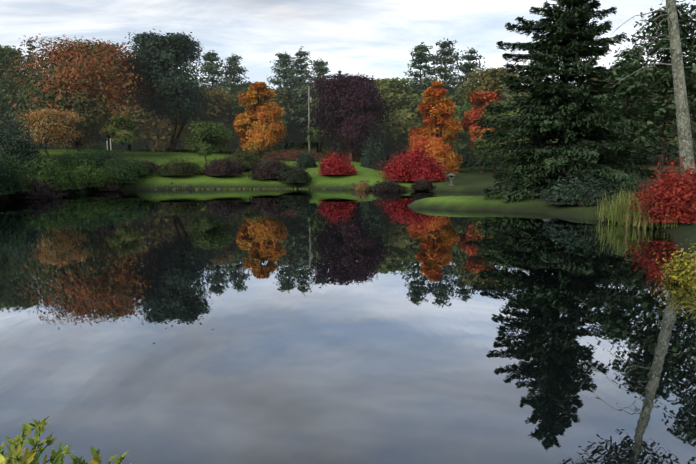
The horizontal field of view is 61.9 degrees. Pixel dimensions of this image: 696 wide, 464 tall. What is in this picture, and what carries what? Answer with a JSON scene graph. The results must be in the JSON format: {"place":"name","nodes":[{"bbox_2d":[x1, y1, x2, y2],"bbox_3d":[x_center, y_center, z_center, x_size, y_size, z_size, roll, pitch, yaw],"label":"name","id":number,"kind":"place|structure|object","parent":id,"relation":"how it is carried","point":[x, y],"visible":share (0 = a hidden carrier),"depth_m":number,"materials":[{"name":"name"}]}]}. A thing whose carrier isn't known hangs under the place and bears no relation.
{"place":"outdoors","nodes":[
{"label":"outdoors","id":0,"kind":"place"},
{"bbox_2d":[0,189,695,463],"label":"pond water","id":1,"kind":"structure","parent":0,"point":[304,326],"depth_m":8.84,"materials":[{"name":"grey liquid"}]},
{"bbox_2d":[580,183,691,228],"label":"reeds","id":2,"kind":"object","parent":1,"relation":"on","point":[621,215],"visible":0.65,"depth_m":23.49,"materials":[{"name":"green plant"}]},
{"bbox_2d":[0,135,695,260],"bbox_3d":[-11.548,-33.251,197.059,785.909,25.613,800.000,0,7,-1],"label":"ground","id":3,"kind":"structure","parent":0,"point":[465,179],"depth_m":53.86,"materials":[{"name":"green plant"}]},
{"bbox_2d":[0,62,14,115],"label":"tree","id":4,"kind":"object","parent":3,"relation":"on","point":[3,89],"visible":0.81,"depth_m":68.87,"materials":[{"name":"green plant"}]},
{"bbox_2d":[0,154,24,194],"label":"mound shrub","id":5,"kind":"object","parent":3,"relation":"on","point":[5,175],"visible":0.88,"depth_m":36.04,"materials":[{"name":"green plant"}]},
{"bbox_2d":[0,146,36,192],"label":"mound shrub","id":6,"kind":"object","parent":3,"relation":"on","point":[19,179],"visible":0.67,"depth_m":37.62,"materials":[{"name":"green plant"}]},
{"bbox_2d":[0,44,37,138],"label":"tree","id":7,"kind":"object","parent":3,"relation":"on","point":[5,50],"visible":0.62,"depth_m":76.74,"materials":[{"name":"green plant"}]},
{"bbox_2d":[0,105,50,166],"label":"mugo pine shrub","id":8,"kind":"object","parent":3,"relation":"on","point":[13,144],"visible":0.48,"depth_m":47.05,"materials":[{"name":"green plant"}]},
{"bbox_2d":[3,151,51,178],"bbox_3d":[-25.520,-5.157,44.731,5.191,2.271,4.805,4,8,31],"label":"mound shrub","id":9,"kind":"object","parent":3,"relation":"on","point":[22,163],"visible":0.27,"depth_m":44.38,"materials":[{"name":"green plant"}]},
{"bbox_2d":[23,40,41,93],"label":"spruce tree","id":10,"kind":"object","parent":3,"relation":"on","point":[30,42],"visible":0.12,"depth_m":91.79,"materials":[{"name":"green plant"}]},
{"bbox_2d":[0,94,66,148],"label":"forest tree","id":11,"kind":"object","parent":3,"relation":"on","point":[7,116],"visible":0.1,"depth_m":81.88,"materials":[{"name":"green plant"}]},
{"bbox_2d":[8,172,71,199],"bbox_3d":[-22.534,-3.247,40.401,5.741,2.391,4.156,2,7,19],"label":"brown shrub","id":12,"kind":"object","parent":3,"relation":"on","point":[42,192],"visible":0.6,"depth_m":39.71,"materials":[{"name":"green plant"}]},
{"bbox_2d":[14,108,85,156],"bbox_3d":[-28.709,-9.488,56.864,6.732,5.022,6.465,0,7,-1],"label":"tree","id":13,"kind":"object","parent":3,"relation":"on","point":[40,123],"visible":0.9,"depth_m":56.24,"materials":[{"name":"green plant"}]},
{"bbox_2d":[22,150,83,189],"bbox_3d":[-23.434,-4.768,44.919,5.646,3.182,5.191,0,7,-1],"label":"mound shrub","id":14,"kind":"object","parent":3,"relation":"on","point":[53,176],"visible":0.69,"depth_m":44.55,"materials":[{"name":"green plant"}]},
{"bbox_2d":[0,416,129,463],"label":"bush","id":15,"kind":"object","parent":3,"relation":"on","point":[32,456],"visible":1,"depth_m":2.71,"materials":[{"name":"green plant"}]},
{"bbox_2d":[51,184,90,193],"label":"mound shrub","id":16,"kind":"object","parent":3,"relation":"on","point":[72,191],"visible":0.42,"depth_m":46.04,"materials":[{"name":"green plant"}]},
{"bbox_2d":[45,145,103,172],"bbox_3d":[-24.145,-6.637,51.787,5.491,2.874,4.503,0,7,-1],"label":"mound shrub","id":17,"kind":"object","parent":3,"relation":"on","point":[77,159],"visible":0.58,"depth_m":50.91,"materials":[{"name":"green plant"}]},
{"bbox_2d":[0,34,158,151],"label":"tree","id":18,"kind":"object","parent":3,"relation":"on","point":[86,80],"visible":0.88,"depth_m":61.63,"materials":[{"name":"orange plant"}]},
{"bbox_2d":[67,160,116,186],"bbox_3d":[-22.257,-5.051,49.567,4.869,2.524,4.259,0,7,-1],"label":"mound shrub","id":19,"kind":"object","parent":3,"relation":"on","point":[92,176],"visible":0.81,"depth_m":48.74,"materials":[{"name":"green plant"}]},
{"bbox_2d":[89,180,124,190],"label":"brown shrub","id":20,"kind":"object","parent":3,"relation":"on","point":[112,187],"visible":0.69,"depth_m":49.41,"materials":[{"name":"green plant"}]},
{"bbox_2d":[88,148,127,166],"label":"mound shrub","id":21,"kind":"object","parent":3,"relation":"on","point":[97,154],"visible":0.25,"depth_m":53.99,"materials":[{"name":"green plant"}]},
{"bbox_2d":[83,100,142,150],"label":"forest tree","id":22,"kind":"object","parent":3,"relation":"on","point":[114,147],"visible":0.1,"depth_m":94.98,"materials":[{"name":"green plant"}]},
{"bbox_2d":[94,159,140,183],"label":"mound shrub","id":23,"kind":"object","parent":3,"relation":"on","point":[122,174],"visible":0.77,"depth_m":50.63,"materials":[{"name":"green plant"}]},
{"bbox_2d":[99,115,139,155],"bbox_3d":[-23.710,-9.841,60.532,3.914,4.532,3.622,0,7,-1],"label":"tree","id":24,"kind":"object","parent":3,"relation":"on","point":[121,124],"visible":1,"depth_m":59.86,"materials":[{"name":"green plant"}]},
{"bbox_2d":[108,89,140,150],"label":"forest pine","id":25,"kind":"object","parent":3,"relation":"on","point":[129,147],"visible":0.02,"depth_m":90.82,"materials":[{"name":"green plant"}]},
{"bbox_2d":[99,153,158,175],"bbox_3d":[-20.118,-6.231,53.639,5.612,2.195,4.277,-4,8,-30],"label":"mound shrub","id":26,"kind":"object","parent":3,"relation":"on","point":[143,170],"visible":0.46,"depth_m":52.99,"materials":[{"name":"green plant"}]},
{"bbox_2d":[113,82,155,150],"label":"tree","id":27,"kind":"object","parent":3,"relation":"on","point":[143,143],"visible":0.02,"depth_m":91.80,"materials":[{"name":"green plant"}]},
{"bbox_2d":[137,158,160,169],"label":"brown shrub","id":28,"kind":"object","parent":3,"relation":"on","point":[153,164],"visible":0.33,"depth_m":55.24,"materials":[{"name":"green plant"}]},
{"bbox_2d":[108,92,194,151],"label":"forest tree","id":29,"kind":"object","parent":3,"relation":"on","point":[147,134],"visible":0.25,"depth_m":82.61,"materials":[{"name":"green plant"}]},
{"bbox_2d":[133,117,194,150],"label":"forest tree","id":30,"kind":"object","parent":3,"relation":"on","point":[145,148],"visible":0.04,"depth_m":93.80,"materials":[{"name":"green plant"}]},
{"bbox_2d":[118,29,215,151],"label":"dark maple tree","id":31,"kind":"object","parent":3,"relation":"on","point":[179,94],"visible":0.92,"depth_m":69.25,"materials":[{"name":"green plant"}]},
{"bbox_2d":[151,154,203,175],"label":"olive shrub","id":32,"kind":"object","parent":3,"relation":"on","point":[171,168],"visible":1,"depth_m":54.40,"materials":[{"name":"green plant"}]},
{"bbox_2d":[151,85,243,148],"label":"forest tree","id":33,"kind":"object","parent":3,"relation":"on","point":[221,107],"visible":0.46,"depth_m":83.62,"materials":[{"name":"green plant"}]},
{"bbox_2d":[181,121,233,164],"bbox_3d":[-14.496,-9.052,60.086,5.447,4.750,5.271,0,7,-1],"label":"tree","id":34,"kind":"object","parent":3,"relation":"on","point":[212,131],"visible":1,"depth_m":59.37,"materials":[{"name":"green plant"}]},
{"bbox_2d":[197,50,235,92],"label":"pine tree","id":35,"kind":"object","parent":3,"relation":"on","point":[211,67],"visible":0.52,"depth_m":96.07,"materials":[{"name":"green plant"}]},
{"bbox_2d":[201,86,233,152],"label":"forest pine","id":36,"kind":"object","parent":3,"relation":"on","point":[225,88],"visible":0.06,"depth_m":91.88,"materials":[{"name":"green plant"}]},
{"bbox_2d":[197,155,246,175],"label":"brown shrub","id":37,"kind":"object","parent":3,"relation":"on","point":[220,167],"visible":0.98,"depth_m":55.45,"materials":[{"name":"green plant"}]},
{"bbox_2d":[206,105,254,153],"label":"forest tree","id":38,"kind":"object","parent":3,"relation":"on","point":[230,148],"visible":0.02,"depth_m":88.43,"materials":[{"name":"green plant"}]},
{"bbox_2d":[139,177,322,189],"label":"bank grass","id":39,"kind":"structure","parent":3,"relation":"on","point":[231,188],"depth_m":52.81,"materials":[{"name":"green plant"}]},
{"bbox_2d":[216,53,250,94],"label":"pine tree","id":40,"kind":"object","parent":3,"relation":"on","point":[235,70],"visible":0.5,"depth_m":100.22,"materials":[{"name":"green plant"}]},
{"bbox_2d":[222,143,261,168],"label":"green shrub","id":41,"kind":"object","parent":3,"relation":"on","point":[248,159],"visible":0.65,"depth_m":58.13,"materials":[{"name":"green plant"}]},
{"bbox_2d":[222,90,295,155],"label":"forest tree","id":42,"kind":"object","parent":3,"relation":"on","point":[241,107],"visible":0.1,"depth_m":83.90,"materials":[{"name":"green plant"}]},
{"bbox_2d":[233,81,287,157],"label":"tree","id":43,"kind":"object","parent":3,"relation":"on","point":[258,134],"visible":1,"depth_m":68.35,"materials":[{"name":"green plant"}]},
{"bbox_2d":[154,180,369,189],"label":"shore stones","id":44,"kind":"object","parent":3,"relation":"on","point":[188,185],"visible":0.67,"depth_m":52.91,"materials":[{"name":"grey stone"}]},
{"bbox_2d":[245,154,288,178],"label":"dark shrub","id":45,"kind":"object","parent":3,"relation":"on","point":[270,169],"visible":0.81,"depth_m":54.93,"materials":[{"name":"brown plant"}]},
{"bbox_2d":[267,52,303,147],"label":"pine tree","id":46,"kind":"object","parent":3,"relation":"on","point":[284,60],"visible":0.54,"depth_m":104.15,"materials":[{"name":"green plant"}]},
{"bbox_2d":[268,88,315,151],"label":"forest tree","id":47,"kind":"object","parent":3,"relation":"on","point":[292,136],"visible":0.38,"depth_m":88.22,"materials":[{"name":"green plant"}]},
{"bbox_2d":[273,158,311,182],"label":"dark shrub","id":48,"kind":"object","parent":3,"relation":"on","point":[296,174],"visible":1,"depth_m":54.15,"materials":[{"name":"green plant"}]},
{"bbox_2d":[261,147,325,160],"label":"pink shrub","id":49,"kind":"object","parent":3,"relation":"on","point":[291,155],"visible":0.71,"depth_m":66.33,"materials":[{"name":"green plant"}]},
{"bbox_2d":[281,46,312,148],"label":"pine tree","id":50,"kind":"object","parent":3,"relation":"on","point":[301,66],"visible":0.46,"depth_m":108.17,"materials":[{"name":"green plant"}]},
{"bbox_2d":[280,85,323,135],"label":"forest pine","id":51,"kind":"object","parent":3,"relation":"on","point":[302,108],"visible":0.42,"depth_m":85.68,"materials":[{"name":"green plant"}]},
{"bbox_2d":[294,148,317,166],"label":"green shrub","id":52,"kind":"object","parent":3,"relation":"on","point":[306,160],"visible":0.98,"depth_m":60.66,"materials":[{"name":"green plant"}]},
{"bbox_2d":[301,86,312,151],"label":"utility pole","id":53,"kind":"object","parent":3,"relation":"on","point":[309,97],"visible":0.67,"depth_m":82.16,"materials":[{"name":"grey wood"}]},
{"bbox_2d":[299,57,330,151],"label":"pine tree","id":54,"kind":"object","parent":3,"relation":"on","point":[320,68],"visible":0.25,"depth_m":102.51,"materials":[{"name":"green plant"}]},
{"bbox_2d":[313,147,357,174],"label":"red shrub","id":55,"kind":"object","parent":3,"relation":"on","point":[336,166],"visible":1,"depth_m":55.52,"materials":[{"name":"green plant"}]},
{"bbox_2d":[306,97,383,158],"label":"forest tree","id":56,"kind":"object","parent":3,"relation":"on","point":[329,145],"visible":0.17,"depth_m":83.38,"materials":[{"name":"green plant"}]},
{"bbox_2d":[308,73,394,160],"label":"copper beech tree","id":57,"kind":"object","parent":3,"relation":"on","point":[349,123],"visible":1,"depth_m":72.65,"materials":[{"name":"purple plant"}]},
{"bbox_2d":[352,180,370,190],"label":"tan shrub","id":58,"kind":"object","parent":3,"relation":"on","point":[362,186],"visible":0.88,"depth_m":50.89,"materials":[{"name":"brown plant"}]},
{"bbox_2d":[350,144,381,162],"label":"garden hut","id":59,"kind":"object","parent":3,"relation":"on","point":[356,157],"visible":0.12,"depth_m":79.71,"materials":[{"name":"brown wood"}]},
{"bbox_2d":[334,95,401,156],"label":"forest tree","id":60,"kind":"object","parent":3,"relation":"on","point":[386,144],"depth_m":84.17,"materials":[{"name":"green plant"}]},
{"bbox_2d":[355,130,383,167],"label":"green shrub","id":61,"kind":"object","parent":3,"relation":"on","point":[372,154],"visible":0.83,"depth_m":64.67,"materials":[{"name":"green plant"}]},
{"bbox_2d":[368,157,397,170],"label":"shrub","id":62,"kind":"object","parent":3,"relation":"on","point":[378,165],"visible":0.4,"depth_m":62.99,"materials":[{"name":"brown plant"}]},
{"bbox_2d":[366,179,408,190],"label":"dark shrub","id":63,"kind":"object","parent":3,"relation":"on","point":[390,185],"visible":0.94,"depth_m":50.35,"materials":[{"name":"brown plant"}]},
{"bbox_2d":[370,85,413,158],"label":"forest tree","id":64,"kind":"object","parent":3,"relation":"on","point":[394,95],"visible":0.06,"depth_m":88.02,"materials":[{"name":"green plant"}]},
{"bbox_2d":[370,77,427,160],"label":"tree","id":65,"kind":"object","parent":3,"relation":"on","point":[385,84],"visible":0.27,"depth_m":86.69,"materials":[{"name":"green plant"}]},
{"bbox_2d":[370,92,429,156],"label":"forest tree","id":66,"kind":"object","parent":3,"relation":"on","point":[405,121],"visible":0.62,"depth_m":81.22,"materials":[{"name":"green plant"}]},
{"bbox_2d":[374,141,454,180],"bbox_3d":[5.977,-6.680,54.511,7.716,3.856,7.274,0,7,-1],"label":"red shrub","id":67,"kind":"object","parent":3,"relation":"on","point":[416,167],"visible":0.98,"depth_m":53.30,"materials":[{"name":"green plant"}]},
{"bbox_2d":[396,42,449,104],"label":"pine tree","id":68,"kind":"object","parent":3,"relation":"on","point":[421,57],"visible":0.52,"depth_m":89.02,"materials":[{"name":"green plant"}]},
{"bbox_2d":[409,177,436,189],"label":"dark shrub","id":69,"kind":"object","parent":3,"relation":"on","point":[421,184],"visible":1,"depth_m":49.91,"materials":[{"name":"black plant"}]},
{"bbox_2d":[406,81,463,172],"bbox_3d":[9.800,-11.694,65.778,6.217,10.569,6.668,0,7,-1],"label":"dawn redwood tree","id":70,"kind":"object","parent":3,"relation":"on","point":[437,134],"visible":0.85,"depth_m":64.69,"materials":[{"name":"orange plant"}]},
{"bbox_2d":[418,38,463,94],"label":"pine tree","id":71,"kind":"object","parent":3,"relation":"on","point":[444,59],"visible":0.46,"depth_m":91.84,"materials":[{"name":"green plant"}]},
{"bbox_2d":[416,88,466,148],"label":"forest tree","id":72,"kind":"object","parent":3,"relation":"on","point":[450,93],"visible":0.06,"depth_m":91.96,"materials":[{"name":"green plant"}]},
{"bbox_2d":[448,171,455,185],"bbox_3d":[9.073,-4.693,50.896,0.714,1.258,0.714,0,7,-1],"label":"stone lantern","id":73,"kind":"object","parent":3,"relation":"on","point":[451,175],"visible":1,"depth_m":50.76,"materials":[{"name":"grey stone"}]},
{"bbox_2d":[423,94,482,162],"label":"forest tree","id":74,"kind":"object","parent":3,"relation":"on","point":[461,145],"visible":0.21,"depth_m":81.77,"materials":[{"name":"green plant"}]},
{"bbox_2d":[445,47,485,165],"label":"pine tree","id":75,"kind":"object","parent":3,"relation":"on","point":[466,67],"visible":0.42,"depth_m":87.53,"materials":[{"name":"green plant"}]},
{"bbox_2d":[461,90,501,171],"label":"tree","id":76,"kind":"object","parent":3,"relation":"on","point":[482,99],"visible":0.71,"depth_m":67.16,"materials":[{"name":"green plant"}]},
{"bbox_2d":[452,67,531,171],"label":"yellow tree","id":77,"kind":"object","parent":3,"relation":"on","point":[488,80],"visible":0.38,"depth_m":70.99,"materials":[{"name":"green plant"}]},
{"bbox_2d":[499,84,522,101],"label":"forest tree","id":78,"kind":"object","parent":3,"relation":"on","point":[512,94],"visible":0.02,"depth_m":115.78,"materials":[{"name":"green plant"}]},
{"bbox_2d":[472,101,551,172],"bbox_3d":[17.734,-9.766,61.427,8.317,8.010,8.387,0,7,-1],"label":"green tree","id":79,"kind":"object","parent":3,"relation":"on","point":[500,116],"visible":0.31,"depth_m":61.25,"materials":[{"name":"green plant"}]},
{"bbox_2d":[467,0,673,202],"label":"conifer tree","id":80,"kind":"object","parent":3,"relation":"on","point":[568,40],"visible":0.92,"depth_m":31.80,"materials":[{"name":"green plant"}]},
{"bbox_2d":[528,163,647,205],"bbox_3d":[12.126,-2.476,28.892,5.944,2.330,3.775,0,7,-1],"label":"shrub","id":81,"kind":"object","parent":3,"relation":"on","point":[592,190],"visible":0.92,"depth_m":28.38,"materials":[{"name":"green plant"}]},
{"bbox_2d":[584,64,624,171],"bbox_3d":[22.323,-9.560,51.377,4.732,10.462,5.258,0,7,-1],"label":"spruce tree","id":82,"kind":"object","parent":3,"relation":"on","point":[605,112],"visible":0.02,"depth_m":51.22,"materials":[{"name":"green plant"}]},
{"bbox_2d":[585,69,639,146],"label":"forest tree","id":83,"kind":"object","parent":3,"relation":"on","point":[606,111],"depth_m":88.70,"materials":[{"name":"green plant"}]},
{"bbox_2d":[591,46,688,173],"bbox_3d":[21.124,-8.355,42.585,8.127,10.596,7.468,0,7,-1],"label":"pine tree","id":84,"kind":"object","parent":3,"relation":"on","point":[622,63],"visible":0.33,"depth_m":41.86,"materials":[{"name":"green plant"}]},
{"bbox_2d":[603,69,676,163],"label":"forest tree","id":85,"kind":"object","parent":3,"relation":"on","point":[643,119],"visible":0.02,"depth_m":85.42,"materials":[{"name":"green plant"}]},
{"bbox_2d":[592,1,695,184],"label":"pine tree","id":86,"kind":"object","parent":3,"relation":"on","point":[664,106],"visible":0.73,"depth_m":30.05,"materials":[{"name":"green plant"}]},
{"bbox_2d":[610,0,695,182],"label":"bare pine tree","id":87,"kind":"object","parent":3,"relation":"on","point":[685,143],"visible":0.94,"depth_m":24.52,"materials":[{"name":"grey plant"}]},
{"bbox_2d":[620,155,695,223],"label":"red maple shrub","id":88,"kind":"object","parent":3,"relation":"on","point":[673,190],"visible":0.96,"depth_m":21.72,"materials":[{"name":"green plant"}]},
{"bbox_2d":[628,0,695,140],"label":"pine tree","id":89,"kind":"object","parent":3,"relation":"on","point":[693,71],"visible":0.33,"depth_m":29.54,"materials":[{"name":"green plant"}]},
{"bbox_2d":[654,239,695,289],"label":"yellow shrub","id":90,"kind":"object","parent":3,"relation":"on","point":[682,271],"visible":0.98,"depth_m":12.38,"materials":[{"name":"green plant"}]},
{"bbox_2d":[656,85,694,163],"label":"forest tree","id":91,"kind":"object","parent":3,"relation":"on","point":[672,149],"depth_m":96.91,"materials":[{"name":"green plant"}]},
{"bbox_2d":[662,68,695,148],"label":"forest tree","id":92,"kind":"object","parent":3,"relation":"on","point":[676,138],"visible":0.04,"depth_m":84.67,"materials":[{"name":"green plant"}]},
{"bbox_2d":[0,0,695,89],"label":"sky","id":93,"kind":"structure","parent":0,"point":[377,38],"materials":[{"name":"white"}]}
]}

